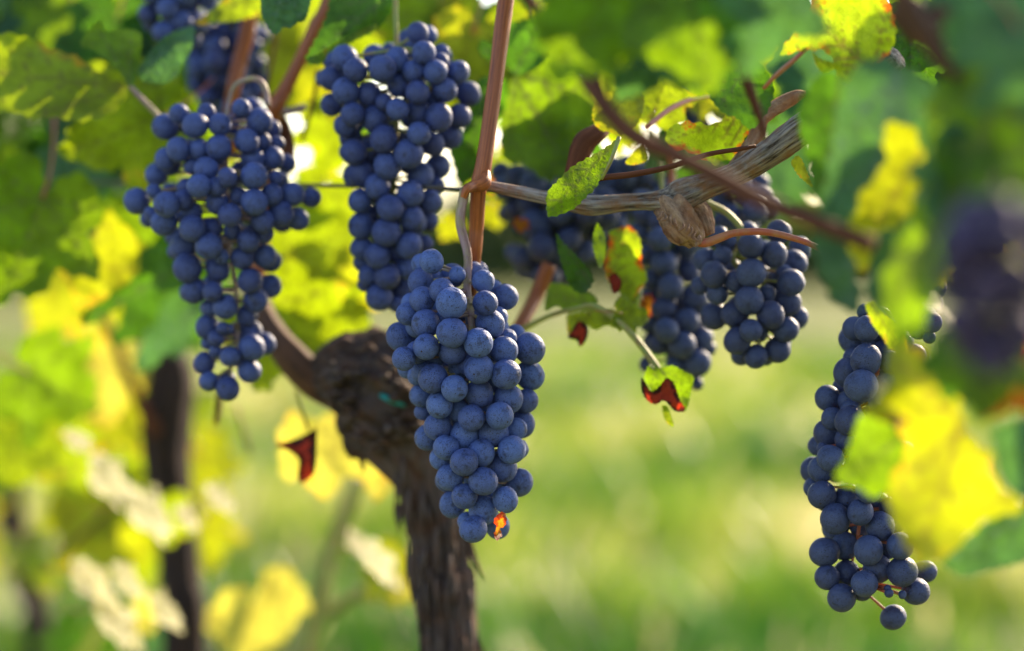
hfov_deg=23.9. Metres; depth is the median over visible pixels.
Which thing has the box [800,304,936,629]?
grape bunch
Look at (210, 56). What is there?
grape bunch
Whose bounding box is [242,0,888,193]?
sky
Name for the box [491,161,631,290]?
grape bunch
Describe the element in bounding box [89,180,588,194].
trellis wire
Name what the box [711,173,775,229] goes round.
grape bunch
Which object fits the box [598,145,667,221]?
grape bunch
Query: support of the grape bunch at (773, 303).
attached to the grapevine at (548, 128)
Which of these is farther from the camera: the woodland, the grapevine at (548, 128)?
the woodland
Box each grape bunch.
[123,76,321,400]
[138,0,215,48]
[185,1,269,129]
[315,0,480,311]
[386,189,545,542]
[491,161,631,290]
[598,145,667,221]
[631,160,715,390]
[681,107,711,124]
[691,200,810,368]
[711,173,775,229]
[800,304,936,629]
[914,288,942,343]
[936,179,1023,378]
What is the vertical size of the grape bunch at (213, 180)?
0.182 m
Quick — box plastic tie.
[379,393,405,406]
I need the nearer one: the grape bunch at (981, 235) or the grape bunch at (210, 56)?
the grape bunch at (981, 235)
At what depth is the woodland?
58.52 m
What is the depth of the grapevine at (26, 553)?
2.39 m
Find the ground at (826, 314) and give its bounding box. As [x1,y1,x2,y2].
[0,266,1023,650]
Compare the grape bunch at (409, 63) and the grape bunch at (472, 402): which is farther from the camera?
the grape bunch at (409, 63)
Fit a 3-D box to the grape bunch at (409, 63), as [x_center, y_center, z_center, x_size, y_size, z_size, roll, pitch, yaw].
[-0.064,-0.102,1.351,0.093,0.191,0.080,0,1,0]
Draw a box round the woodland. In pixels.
[89,174,1022,288]
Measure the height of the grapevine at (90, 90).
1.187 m
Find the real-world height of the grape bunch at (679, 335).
0.134 m
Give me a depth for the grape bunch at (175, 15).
1.44 m
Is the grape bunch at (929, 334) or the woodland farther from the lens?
the woodland
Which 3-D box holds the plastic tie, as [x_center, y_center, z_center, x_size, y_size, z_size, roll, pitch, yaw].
[-0.070,0.044,1.422,0.016,0.009,0.007,0,1,0]
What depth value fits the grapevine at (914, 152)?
0.96 m
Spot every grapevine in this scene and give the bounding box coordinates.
[0,0,497,650]
[0,7,240,650]
[250,0,905,650]
[522,0,1023,578]

